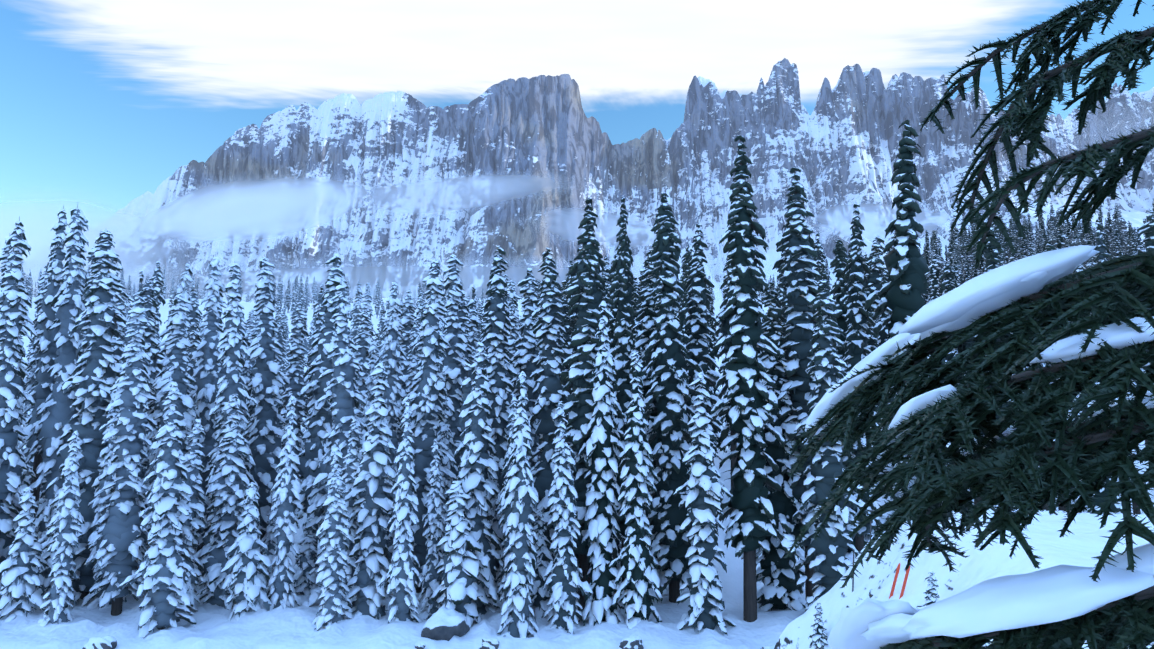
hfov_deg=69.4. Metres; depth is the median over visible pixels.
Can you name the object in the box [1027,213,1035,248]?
tree
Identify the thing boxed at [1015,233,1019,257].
tree
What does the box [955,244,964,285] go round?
tree
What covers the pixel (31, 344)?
tree
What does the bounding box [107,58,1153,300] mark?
latemar mountain
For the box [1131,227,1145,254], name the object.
tree
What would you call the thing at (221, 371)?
tree
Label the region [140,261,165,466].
tree
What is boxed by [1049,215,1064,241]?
tree
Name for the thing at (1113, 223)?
tree
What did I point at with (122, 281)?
tree
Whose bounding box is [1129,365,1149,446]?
tree
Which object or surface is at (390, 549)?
tree
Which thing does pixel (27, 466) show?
tree
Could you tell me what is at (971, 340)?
tree
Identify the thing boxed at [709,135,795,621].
tree
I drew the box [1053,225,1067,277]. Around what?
tree
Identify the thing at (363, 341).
tree
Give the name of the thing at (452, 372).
tree
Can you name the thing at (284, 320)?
tree
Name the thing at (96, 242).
tree
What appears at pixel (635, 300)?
tree
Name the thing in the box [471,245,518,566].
tree
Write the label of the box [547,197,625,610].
tree
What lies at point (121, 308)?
tree
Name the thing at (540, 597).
tree
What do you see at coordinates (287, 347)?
tree
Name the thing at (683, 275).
tree
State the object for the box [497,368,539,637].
tree
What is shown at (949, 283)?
tree
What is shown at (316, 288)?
tree
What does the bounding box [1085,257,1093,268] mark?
tree
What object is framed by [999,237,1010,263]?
tree
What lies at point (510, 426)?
tree
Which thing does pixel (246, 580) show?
tree
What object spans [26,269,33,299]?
tree
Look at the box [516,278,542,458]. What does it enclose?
tree
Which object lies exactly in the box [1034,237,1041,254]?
tree
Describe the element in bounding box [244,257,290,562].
tree
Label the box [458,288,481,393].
tree
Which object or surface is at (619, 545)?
tree
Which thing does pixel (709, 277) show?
tree
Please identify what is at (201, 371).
tree
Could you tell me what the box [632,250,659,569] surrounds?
tree
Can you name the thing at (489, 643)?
rock
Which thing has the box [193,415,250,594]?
tree
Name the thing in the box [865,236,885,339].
tree
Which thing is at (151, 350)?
tree
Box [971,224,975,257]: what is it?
tree
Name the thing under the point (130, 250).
cloud
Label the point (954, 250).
tree
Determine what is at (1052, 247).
tree
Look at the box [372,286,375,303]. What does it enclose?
tree
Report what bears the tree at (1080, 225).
on the snow ground
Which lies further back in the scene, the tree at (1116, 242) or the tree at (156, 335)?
the tree at (1116, 242)
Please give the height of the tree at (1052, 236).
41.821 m
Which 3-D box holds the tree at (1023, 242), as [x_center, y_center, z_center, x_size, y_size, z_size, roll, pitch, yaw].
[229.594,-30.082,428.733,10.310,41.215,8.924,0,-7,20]
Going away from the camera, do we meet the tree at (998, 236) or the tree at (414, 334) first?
the tree at (414, 334)
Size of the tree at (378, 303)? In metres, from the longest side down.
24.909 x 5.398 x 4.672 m
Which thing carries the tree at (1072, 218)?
on the snow ground
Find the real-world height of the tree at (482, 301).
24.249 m
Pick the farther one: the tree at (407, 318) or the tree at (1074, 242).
the tree at (1074, 242)
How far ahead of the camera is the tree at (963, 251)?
441.31 m
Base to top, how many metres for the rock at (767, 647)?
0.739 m
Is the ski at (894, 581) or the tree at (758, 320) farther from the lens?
the tree at (758, 320)
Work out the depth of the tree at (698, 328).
69.79 m
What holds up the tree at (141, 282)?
on the snow ground
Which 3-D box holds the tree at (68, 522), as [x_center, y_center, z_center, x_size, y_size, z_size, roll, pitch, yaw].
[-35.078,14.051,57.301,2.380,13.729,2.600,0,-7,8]
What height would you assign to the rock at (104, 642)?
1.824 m
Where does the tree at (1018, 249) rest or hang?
on the snow ground
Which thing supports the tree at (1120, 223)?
on the snow ground
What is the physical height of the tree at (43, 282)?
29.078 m
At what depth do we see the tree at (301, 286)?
622.00 m
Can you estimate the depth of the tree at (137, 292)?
223.83 m
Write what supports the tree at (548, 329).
on the snow ground
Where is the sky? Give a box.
[0,0,1153,220]
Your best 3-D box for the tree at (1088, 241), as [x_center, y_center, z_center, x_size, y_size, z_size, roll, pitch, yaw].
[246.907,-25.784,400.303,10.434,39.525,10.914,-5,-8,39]
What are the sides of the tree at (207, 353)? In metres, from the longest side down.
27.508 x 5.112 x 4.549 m
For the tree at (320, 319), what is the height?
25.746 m
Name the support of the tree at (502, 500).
on the snow ground
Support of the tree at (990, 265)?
on the snow ground
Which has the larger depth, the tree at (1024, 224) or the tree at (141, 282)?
the tree at (1024, 224)
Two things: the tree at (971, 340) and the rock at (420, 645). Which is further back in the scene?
the tree at (971, 340)
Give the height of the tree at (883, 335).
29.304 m
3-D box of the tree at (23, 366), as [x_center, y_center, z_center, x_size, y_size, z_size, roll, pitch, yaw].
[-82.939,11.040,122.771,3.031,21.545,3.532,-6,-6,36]
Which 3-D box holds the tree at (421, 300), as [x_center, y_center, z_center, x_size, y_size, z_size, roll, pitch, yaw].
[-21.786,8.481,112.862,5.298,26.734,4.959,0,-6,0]
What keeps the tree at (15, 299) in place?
on the snow ground
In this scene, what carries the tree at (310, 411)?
on the snow ground
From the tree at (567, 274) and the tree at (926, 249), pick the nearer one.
the tree at (567, 274)
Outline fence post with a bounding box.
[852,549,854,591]
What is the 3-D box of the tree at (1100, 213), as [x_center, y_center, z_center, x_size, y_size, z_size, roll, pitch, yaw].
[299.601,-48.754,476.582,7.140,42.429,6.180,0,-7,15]
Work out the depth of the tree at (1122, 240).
420.19 m
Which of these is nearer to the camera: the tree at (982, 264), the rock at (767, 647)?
the rock at (767, 647)
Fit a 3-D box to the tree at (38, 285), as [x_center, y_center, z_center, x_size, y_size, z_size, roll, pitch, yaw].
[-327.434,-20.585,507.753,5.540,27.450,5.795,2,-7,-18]
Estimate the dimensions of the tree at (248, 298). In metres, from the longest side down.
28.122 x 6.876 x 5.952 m
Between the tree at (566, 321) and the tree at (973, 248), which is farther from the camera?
the tree at (973, 248)
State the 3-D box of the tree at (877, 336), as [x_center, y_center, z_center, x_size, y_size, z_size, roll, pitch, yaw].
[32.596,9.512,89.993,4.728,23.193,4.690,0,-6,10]
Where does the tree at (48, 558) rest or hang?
on the snow ground
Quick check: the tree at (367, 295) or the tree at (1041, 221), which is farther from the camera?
the tree at (1041, 221)
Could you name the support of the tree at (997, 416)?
on the snow ground
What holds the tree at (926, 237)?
on the snow ground
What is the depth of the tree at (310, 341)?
237.48 m
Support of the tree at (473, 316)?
on the snow ground
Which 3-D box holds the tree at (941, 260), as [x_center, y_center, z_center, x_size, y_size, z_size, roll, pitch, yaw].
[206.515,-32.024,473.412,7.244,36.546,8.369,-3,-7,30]
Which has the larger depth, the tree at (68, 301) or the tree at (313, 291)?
the tree at (313, 291)
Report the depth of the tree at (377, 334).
364.07 m
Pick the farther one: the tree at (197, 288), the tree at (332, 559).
the tree at (197, 288)
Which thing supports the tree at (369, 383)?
on the snow ground
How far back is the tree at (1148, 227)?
85.79 m
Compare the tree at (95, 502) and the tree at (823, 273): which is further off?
the tree at (823, 273)
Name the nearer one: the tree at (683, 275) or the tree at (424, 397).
the tree at (424, 397)
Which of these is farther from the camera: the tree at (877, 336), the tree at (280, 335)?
the tree at (280, 335)
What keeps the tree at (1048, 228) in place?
on the snow ground
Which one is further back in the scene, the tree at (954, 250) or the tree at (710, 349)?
the tree at (954, 250)
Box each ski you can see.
[889,563,899,598]
[899,566,909,598]
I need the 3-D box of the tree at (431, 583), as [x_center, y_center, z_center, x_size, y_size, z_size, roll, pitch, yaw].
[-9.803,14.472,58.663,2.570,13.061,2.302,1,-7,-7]
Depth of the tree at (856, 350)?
66.11 m
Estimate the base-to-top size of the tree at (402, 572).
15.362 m
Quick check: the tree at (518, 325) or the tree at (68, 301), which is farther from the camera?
the tree at (518, 325)
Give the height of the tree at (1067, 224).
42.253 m
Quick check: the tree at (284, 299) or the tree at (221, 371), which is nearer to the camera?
the tree at (221, 371)
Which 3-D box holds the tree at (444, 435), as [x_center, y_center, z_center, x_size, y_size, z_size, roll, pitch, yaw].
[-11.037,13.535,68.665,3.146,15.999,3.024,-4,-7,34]
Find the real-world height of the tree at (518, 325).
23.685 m
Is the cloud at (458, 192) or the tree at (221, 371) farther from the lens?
the cloud at (458, 192)
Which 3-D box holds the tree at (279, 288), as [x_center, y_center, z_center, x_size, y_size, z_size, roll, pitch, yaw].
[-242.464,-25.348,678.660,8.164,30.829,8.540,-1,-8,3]
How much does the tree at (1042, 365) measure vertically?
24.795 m
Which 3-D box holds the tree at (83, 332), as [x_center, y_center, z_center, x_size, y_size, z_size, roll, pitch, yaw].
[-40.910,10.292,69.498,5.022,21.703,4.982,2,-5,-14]
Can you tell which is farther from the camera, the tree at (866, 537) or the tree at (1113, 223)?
the tree at (1113, 223)
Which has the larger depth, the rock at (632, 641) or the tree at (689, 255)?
the tree at (689, 255)
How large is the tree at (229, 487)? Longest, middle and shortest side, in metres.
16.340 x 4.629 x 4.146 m
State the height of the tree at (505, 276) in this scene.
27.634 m
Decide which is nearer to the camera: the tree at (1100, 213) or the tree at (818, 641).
the tree at (818, 641)
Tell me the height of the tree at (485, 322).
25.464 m
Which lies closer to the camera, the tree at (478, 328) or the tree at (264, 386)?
the tree at (264, 386)
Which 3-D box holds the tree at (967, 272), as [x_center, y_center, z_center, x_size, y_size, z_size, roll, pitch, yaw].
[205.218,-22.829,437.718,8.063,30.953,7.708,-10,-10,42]
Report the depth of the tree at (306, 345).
206.02 m
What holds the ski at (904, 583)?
on the snow ground
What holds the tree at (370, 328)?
on the snow ground
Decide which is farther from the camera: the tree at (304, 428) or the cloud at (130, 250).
the cloud at (130, 250)
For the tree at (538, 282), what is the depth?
180.25 m
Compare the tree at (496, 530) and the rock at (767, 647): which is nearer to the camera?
the rock at (767, 647)
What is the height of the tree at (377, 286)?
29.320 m
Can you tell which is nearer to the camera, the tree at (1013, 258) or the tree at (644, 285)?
the tree at (644, 285)
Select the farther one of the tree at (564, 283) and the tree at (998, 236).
the tree at (998, 236)
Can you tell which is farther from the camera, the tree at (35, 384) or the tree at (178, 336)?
the tree at (35, 384)
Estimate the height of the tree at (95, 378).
29.020 m
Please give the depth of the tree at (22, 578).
57.29 m
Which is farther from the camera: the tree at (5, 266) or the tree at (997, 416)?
the tree at (5, 266)
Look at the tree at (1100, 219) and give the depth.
440.76 m
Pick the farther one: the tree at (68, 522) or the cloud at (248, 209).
the cloud at (248, 209)
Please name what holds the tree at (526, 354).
on the snow ground
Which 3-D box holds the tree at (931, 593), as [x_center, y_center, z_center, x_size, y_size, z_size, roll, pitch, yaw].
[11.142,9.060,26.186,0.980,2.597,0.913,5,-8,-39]
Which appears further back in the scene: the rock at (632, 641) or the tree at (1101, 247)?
the tree at (1101, 247)
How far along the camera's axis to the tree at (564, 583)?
55.14 m
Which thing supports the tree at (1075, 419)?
on the snow ground
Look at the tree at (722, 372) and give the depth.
134.77 m
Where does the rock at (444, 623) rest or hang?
on the snow ground
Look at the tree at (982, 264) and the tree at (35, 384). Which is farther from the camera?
the tree at (982, 264)
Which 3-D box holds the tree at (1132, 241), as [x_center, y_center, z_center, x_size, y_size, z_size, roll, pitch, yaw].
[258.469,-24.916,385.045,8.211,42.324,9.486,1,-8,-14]
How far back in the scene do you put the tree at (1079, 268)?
396.10 m
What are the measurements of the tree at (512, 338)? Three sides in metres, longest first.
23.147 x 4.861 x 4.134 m
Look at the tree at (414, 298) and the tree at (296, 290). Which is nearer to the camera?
the tree at (296, 290)
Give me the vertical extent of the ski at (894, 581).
1.414 m
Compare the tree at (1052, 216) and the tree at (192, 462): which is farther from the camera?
the tree at (1052, 216)
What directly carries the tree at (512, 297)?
on the snow ground
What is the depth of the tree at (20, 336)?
313.30 m
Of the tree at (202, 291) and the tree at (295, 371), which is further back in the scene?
the tree at (202, 291)
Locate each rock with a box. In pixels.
[82,635,116,648]
[415,642,425,648]
[421,607,469,640]
[479,637,498,648]
[619,634,643,648]
[761,645,773,648]
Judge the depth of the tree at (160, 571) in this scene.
54.95 m
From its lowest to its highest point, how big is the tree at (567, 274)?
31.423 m
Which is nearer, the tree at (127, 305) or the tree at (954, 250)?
the tree at (127, 305)
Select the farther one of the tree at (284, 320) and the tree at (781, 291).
the tree at (284, 320)
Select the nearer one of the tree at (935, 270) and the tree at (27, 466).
the tree at (27, 466)
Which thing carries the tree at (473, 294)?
on the snow ground
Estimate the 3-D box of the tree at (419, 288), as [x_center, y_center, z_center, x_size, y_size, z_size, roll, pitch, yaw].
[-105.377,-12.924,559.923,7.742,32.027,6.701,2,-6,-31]
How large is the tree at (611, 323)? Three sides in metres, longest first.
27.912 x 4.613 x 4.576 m
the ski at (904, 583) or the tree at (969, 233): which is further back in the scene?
the tree at (969, 233)
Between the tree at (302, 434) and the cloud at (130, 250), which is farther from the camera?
the cloud at (130, 250)
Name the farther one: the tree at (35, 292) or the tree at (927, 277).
the tree at (35, 292)
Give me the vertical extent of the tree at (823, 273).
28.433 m
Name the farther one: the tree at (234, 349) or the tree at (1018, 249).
the tree at (1018, 249)
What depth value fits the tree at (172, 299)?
452.92 m
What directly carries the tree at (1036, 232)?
on the snow ground
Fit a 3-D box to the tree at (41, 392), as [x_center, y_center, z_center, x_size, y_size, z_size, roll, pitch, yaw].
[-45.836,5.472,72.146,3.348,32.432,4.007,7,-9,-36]
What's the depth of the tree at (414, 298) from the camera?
1012.13 m
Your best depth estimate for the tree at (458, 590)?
55.14 m
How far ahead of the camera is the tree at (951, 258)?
453.23 m
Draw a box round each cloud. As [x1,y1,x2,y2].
[0,210,146,295]
[157,182,346,237]
[401,179,521,204]
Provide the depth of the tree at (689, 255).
99.69 m
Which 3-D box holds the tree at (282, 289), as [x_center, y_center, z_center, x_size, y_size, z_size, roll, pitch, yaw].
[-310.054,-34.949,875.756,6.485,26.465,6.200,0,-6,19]
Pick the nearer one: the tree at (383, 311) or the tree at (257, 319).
the tree at (257, 319)
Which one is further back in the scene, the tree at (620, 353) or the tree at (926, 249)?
the tree at (926, 249)
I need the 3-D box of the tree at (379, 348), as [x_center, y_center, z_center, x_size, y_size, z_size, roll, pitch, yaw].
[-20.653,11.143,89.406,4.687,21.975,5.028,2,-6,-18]
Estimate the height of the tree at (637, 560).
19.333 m
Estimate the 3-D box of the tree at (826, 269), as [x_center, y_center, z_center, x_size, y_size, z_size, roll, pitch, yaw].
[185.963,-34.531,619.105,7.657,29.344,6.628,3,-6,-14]
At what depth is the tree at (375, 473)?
58.00 m
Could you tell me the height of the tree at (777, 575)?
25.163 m
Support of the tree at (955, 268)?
on the snow ground
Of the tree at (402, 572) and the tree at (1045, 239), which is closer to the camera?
the tree at (402, 572)
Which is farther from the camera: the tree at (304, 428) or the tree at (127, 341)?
the tree at (304, 428)
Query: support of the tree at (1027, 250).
on the snow ground
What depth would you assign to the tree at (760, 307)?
92.91 m
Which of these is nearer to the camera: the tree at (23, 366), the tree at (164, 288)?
the tree at (23, 366)
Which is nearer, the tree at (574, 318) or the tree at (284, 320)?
the tree at (574, 318)
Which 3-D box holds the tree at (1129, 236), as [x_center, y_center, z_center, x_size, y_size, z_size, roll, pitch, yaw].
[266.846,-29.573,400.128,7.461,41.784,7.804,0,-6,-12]
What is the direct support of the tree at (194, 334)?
on the snow ground
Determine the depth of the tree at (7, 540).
64.90 m
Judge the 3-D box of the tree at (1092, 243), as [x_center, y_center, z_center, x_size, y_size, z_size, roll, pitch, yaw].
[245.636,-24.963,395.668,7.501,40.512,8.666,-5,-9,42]
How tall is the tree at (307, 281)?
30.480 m
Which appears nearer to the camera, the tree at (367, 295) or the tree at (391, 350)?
the tree at (391, 350)
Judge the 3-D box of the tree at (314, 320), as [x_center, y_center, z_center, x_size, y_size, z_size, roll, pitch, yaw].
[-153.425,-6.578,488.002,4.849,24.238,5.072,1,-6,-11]
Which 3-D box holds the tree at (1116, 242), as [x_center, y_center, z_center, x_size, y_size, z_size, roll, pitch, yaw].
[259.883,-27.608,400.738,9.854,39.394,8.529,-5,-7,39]
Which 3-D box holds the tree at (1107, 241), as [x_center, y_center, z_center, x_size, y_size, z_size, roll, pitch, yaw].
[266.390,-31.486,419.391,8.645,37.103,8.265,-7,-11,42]
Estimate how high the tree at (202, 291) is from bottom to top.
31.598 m
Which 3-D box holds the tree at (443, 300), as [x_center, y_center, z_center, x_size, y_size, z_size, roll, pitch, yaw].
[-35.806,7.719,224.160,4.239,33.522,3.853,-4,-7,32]
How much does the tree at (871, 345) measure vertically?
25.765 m
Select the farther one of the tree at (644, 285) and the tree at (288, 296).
the tree at (288, 296)
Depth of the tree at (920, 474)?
1.50 m
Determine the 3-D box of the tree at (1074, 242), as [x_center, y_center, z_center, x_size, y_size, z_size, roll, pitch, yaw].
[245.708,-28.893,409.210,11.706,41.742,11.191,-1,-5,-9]
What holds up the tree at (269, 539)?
on the snow ground
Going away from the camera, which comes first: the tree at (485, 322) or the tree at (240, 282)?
the tree at (485, 322)
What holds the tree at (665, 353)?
on the snow ground
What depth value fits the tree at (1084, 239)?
422.98 m
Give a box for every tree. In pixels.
[0,216,37,536]
[0,237,31,473]
[0,282,31,471]
[0,487,47,621]
[0,494,22,590]
[18,265,49,491]
[18,334,25,359]
[20,341,26,428]
[22,302,38,422]
[23,205,69,521]
[25,206,88,596]
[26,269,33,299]
[27,355,42,517]
[32,486,47,538]
[33,269,41,308]
[33,283,36,296]
[35,490,80,608]
[38,230,144,604]
[38,430,84,626]
[78,320,87,361]
[81,389,126,609]
[84,295,157,615]
[87,237,114,307]
[106,287,128,418]
[113,295,133,347]
[119,380,196,637]
[120,267,125,290]
[124,327,130,345]
[126,275,131,296]
[131,281,136,298]
[132,287,139,302]
[135,263,193,584]
[135,270,144,300]
[138,280,165,458]
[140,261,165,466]
[141,294,207,560]
[141,419,205,619]
[153,334,164,407]
[161,269,166,305]
[164,286,174,328]
[183,285,201,456]
[186,315,208,454]
[187,254,226,576]
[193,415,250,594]
[194,291,226,397]
[195,278,199,300]
[195,393,259,609]
[197,310,203,340]
[200,278,204,298]
[203,263,258,573]
[221,482,272,620]
[238,271,242,299]
[239,325,253,433]
[242,314,277,538]
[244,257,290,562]
[246,288,250,301]
[246,310,254,341]
[249,313,260,365]
[260,506,276,576]
[267,395,303,608]
[272,277,277,310]
[272,299,286,429]
[275,275,283,306]
[276,302,310,500]
[281,279,283,299]
[281,303,289,371]
[282,315,307,444]
[283,285,285,303]
[284,278,291,312]
[284,317,289,368]
[289,284,296,319]
[292,253,347,554]
[292,514,321,595]
[295,275,298,307]
[295,288,300,312]
[297,276,306,312]
[301,330,314,449]
[302,284,369,606]
[302,312,308,365]
[303,276,309,305]
[303,281,309,312]
[304,285,325,397]
[305,315,324,432]
[306,321,312,405]
[311,293,316,329]
[312,277,315,302]
[312,447,353,630]
[315,280,318,300]
[324,417,362,605]
[344,360,397,619]
[345,278,350,306]
[349,283,362,382]
[352,303,372,419]
[353,407,366,558]
[354,310,373,378]
[357,283,375,358]
[360,341,379,437]
[365,331,372,395]
[370,282,411,563]
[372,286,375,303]
[373,279,380,308]
[374,286,380,316]
[374,301,384,354]
[377,306,385,343]
[378,335,402,446]
[378,400,421,623]
[383,545,445,564]
[387,257,456,592]
[396,290,419,461]
[397,319,421,462]
[410,292,424,384]
[413,287,416,303]
[415,282,422,308]
[418,438,447,619]
[430,481,487,627]
[433,251,472,504]
[435,342,502,618]
[437,395,457,557]
[438,321,442,372]
[441,293,447,335]
[455,363,472,489]
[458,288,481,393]
[465,299,482,375]
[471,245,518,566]
[472,286,477,335]
[475,298,490,368]
[475,307,483,340]
[480,288,484,308]
[484,274,514,374]
[484,450,503,589]
[495,410,535,602]
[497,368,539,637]
[497,397,529,616]
[503,304,518,437]
[505,278,520,368]
[507,267,544,531]
[513,284,518,311]
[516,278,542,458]
[516,315,521,360]
[529,246,578,592]
[529,508,553,617]
[535,280,541,316]
[543,401,592,634]
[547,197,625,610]
[559,260,572,344]
[559,298,573,370]
[561,280,566,297]
[563,276,574,307]
[566,247,582,456]
[573,300,625,625]
[597,256,610,343]
[605,255,618,385]
[609,197,646,590]
[609,352,662,628]
[610,463,621,567]
[629,277,644,383]
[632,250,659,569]
[638,265,646,346]
[641,192,703,602]
[673,372,736,635]
[676,261,684,439]
[678,223,723,540]
[678,244,689,453]
[681,249,708,371]
[707,300,726,462]
[708,276,713,304]
[708,351,721,460]
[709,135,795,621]
[712,248,737,486]
[720,274,729,436]
[741,281,807,610]
[752,287,764,380]
[756,298,760,446]
[772,166,854,598]
[777,249,791,456]
[784,0,1153,648]
[792,279,869,611]
[808,602,827,648]
[811,233,827,283]
[819,260,840,381]
[825,259,831,290]
[828,236,848,381]
[837,318,879,557]
[839,203,882,558]
[863,286,878,528]
[864,118,930,402]
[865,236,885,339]
[869,312,891,516]
[876,267,897,416]
[917,570,939,606]
[922,240,931,294]
[924,253,929,303]
[925,230,930,259]
[925,230,943,300]
[937,237,945,293]
[938,260,969,488]
[945,245,948,264]
[947,231,955,266]
[948,215,959,240]
[952,242,956,265]
[952,254,960,288]
[953,221,959,249]
[954,336,982,503]
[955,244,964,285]
[959,231,972,282]
[961,237,971,282]
[962,252,972,282]
[965,235,978,274]
[967,225,972,254]
[970,251,980,277]
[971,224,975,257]
[978,252,986,275]
[985,225,1012,335]
[996,226,1001,264]
[996,343,1011,440]
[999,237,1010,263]
[999,240,1006,265]
[1007,234,1017,262]
[1008,220,1020,260]
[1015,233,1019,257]
[1016,244,1020,259]
[1017,228,1027,258]
[1023,216,1028,239]
[1024,336,1051,509]
[1025,229,1029,256]
[1026,220,1034,254]
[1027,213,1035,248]
[1034,222,1038,245]
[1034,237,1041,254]
[1035,211,1045,245]
[1041,230,1048,251]
[1044,240,1067,510]
[1046,201,1055,228]
[1046,215,1050,236]
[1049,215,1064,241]
[1049,223,1057,244]
[1050,222,1055,247]
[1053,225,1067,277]
[1064,216,1070,247]
[1068,391,1087,511]
[1070,206,1074,231]
[1070,227,1084,272]
[1074,230,1085,271]
[1078,220,1083,236]
[1079,376,1122,514]
[1081,225,1086,262]
[1082,222,1095,242]
[1084,230,1090,264]
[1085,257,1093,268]
[1088,231,1095,266]
[1094,219,1140,514]
[1096,206,1102,231]
[1098,215,1109,253]
[1103,218,1111,254]
[1103,226,1111,260]
[1107,208,1112,244]
[1109,203,1126,253]
[1109,206,1123,249]
[1109,220,1123,259]
[1110,227,1120,257]
[1110,380,1145,505]
[1111,245,1115,258]
[1117,220,1126,253]
[1123,231,1127,250]
[1125,221,1134,252]
[1128,227,1138,255]
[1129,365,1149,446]
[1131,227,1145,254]
[1137,209,1153,369]
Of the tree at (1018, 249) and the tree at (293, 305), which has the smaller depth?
the tree at (1018, 249)
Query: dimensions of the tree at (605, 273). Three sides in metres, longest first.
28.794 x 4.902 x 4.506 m
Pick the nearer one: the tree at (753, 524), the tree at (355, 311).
the tree at (753, 524)
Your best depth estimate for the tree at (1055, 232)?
428.39 m
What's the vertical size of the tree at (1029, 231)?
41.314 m
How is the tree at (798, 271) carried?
on the snow ground
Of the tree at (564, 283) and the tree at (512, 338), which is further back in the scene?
the tree at (564, 283)
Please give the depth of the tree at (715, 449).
104.72 m
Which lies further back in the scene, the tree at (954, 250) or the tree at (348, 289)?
the tree at (348, 289)
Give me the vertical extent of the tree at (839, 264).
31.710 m
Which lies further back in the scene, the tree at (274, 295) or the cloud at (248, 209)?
the cloud at (248, 209)
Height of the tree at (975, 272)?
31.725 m
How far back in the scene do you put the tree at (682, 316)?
118.69 m
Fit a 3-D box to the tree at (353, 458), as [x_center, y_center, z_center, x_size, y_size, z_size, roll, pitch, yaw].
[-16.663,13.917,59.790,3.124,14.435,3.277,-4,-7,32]
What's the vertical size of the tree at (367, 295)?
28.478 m
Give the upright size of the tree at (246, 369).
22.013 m
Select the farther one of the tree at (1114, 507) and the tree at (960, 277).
the tree at (960, 277)
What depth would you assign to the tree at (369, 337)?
103.48 m
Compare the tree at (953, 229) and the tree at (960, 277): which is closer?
the tree at (960, 277)
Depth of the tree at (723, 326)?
81.94 m
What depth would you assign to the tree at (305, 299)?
649.44 m
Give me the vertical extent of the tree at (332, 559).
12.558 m
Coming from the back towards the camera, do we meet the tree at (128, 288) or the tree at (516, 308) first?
the tree at (128, 288)
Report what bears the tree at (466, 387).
on the snow ground
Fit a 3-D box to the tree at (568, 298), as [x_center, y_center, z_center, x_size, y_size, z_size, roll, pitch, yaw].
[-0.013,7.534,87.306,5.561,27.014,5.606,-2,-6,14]
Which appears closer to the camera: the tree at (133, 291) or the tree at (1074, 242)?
the tree at (1074, 242)
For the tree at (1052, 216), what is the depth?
498.51 m
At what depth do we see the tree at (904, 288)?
63.80 m
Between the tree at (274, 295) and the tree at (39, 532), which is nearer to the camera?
the tree at (39, 532)
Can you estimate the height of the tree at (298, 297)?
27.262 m
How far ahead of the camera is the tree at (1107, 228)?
454.24 m
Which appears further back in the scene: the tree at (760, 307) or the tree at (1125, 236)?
the tree at (1125, 236)
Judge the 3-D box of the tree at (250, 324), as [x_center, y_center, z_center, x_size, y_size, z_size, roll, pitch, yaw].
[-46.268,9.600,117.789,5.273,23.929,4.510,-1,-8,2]
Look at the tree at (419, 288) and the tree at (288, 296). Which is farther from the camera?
the tree at (288, 296)
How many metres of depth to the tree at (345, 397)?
62.69 m
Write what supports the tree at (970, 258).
on the snow ground
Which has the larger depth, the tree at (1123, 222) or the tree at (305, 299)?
the tree at (305, 299)
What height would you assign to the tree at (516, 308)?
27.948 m
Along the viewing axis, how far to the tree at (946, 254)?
469.26 m
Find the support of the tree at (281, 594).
on the snow ground
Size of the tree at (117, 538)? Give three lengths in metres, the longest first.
23.501 x 5.052 x 4.644 m
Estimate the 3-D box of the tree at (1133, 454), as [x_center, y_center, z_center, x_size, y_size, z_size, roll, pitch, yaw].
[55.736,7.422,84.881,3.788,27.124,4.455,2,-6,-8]
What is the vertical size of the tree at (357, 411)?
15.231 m
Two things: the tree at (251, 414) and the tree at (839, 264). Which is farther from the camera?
the tree at (839, 264)
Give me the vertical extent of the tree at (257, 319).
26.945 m
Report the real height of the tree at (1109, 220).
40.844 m
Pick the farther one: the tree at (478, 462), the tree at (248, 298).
the tree at (248, 298)
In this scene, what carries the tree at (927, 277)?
on the snow ground
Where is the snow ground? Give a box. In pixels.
[0,290,1153,648]
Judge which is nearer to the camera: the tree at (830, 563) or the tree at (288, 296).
the tree at (830, 563)
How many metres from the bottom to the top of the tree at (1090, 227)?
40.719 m
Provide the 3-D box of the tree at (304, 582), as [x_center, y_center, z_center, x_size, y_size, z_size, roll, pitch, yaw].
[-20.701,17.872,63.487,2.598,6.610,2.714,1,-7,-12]
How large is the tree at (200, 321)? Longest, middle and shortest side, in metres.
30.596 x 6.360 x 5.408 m
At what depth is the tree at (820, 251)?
103.28 m
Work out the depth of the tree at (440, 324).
120.72 m
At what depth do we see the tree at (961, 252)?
443.07 m
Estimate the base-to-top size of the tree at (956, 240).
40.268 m
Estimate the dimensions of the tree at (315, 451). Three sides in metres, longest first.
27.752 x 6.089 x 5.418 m
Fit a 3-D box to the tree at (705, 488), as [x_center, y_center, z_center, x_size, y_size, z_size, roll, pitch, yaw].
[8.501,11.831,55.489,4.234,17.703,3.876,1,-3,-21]
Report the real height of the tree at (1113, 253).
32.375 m
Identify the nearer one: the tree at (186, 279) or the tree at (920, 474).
the tree at (920, 474)
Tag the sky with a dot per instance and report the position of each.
(102, 102)
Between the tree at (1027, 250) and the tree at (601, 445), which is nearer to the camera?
the tree at (601, 445)
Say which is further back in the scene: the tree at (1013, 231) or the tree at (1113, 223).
the tree at (1013, 231)
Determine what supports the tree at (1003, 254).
on the snow ground

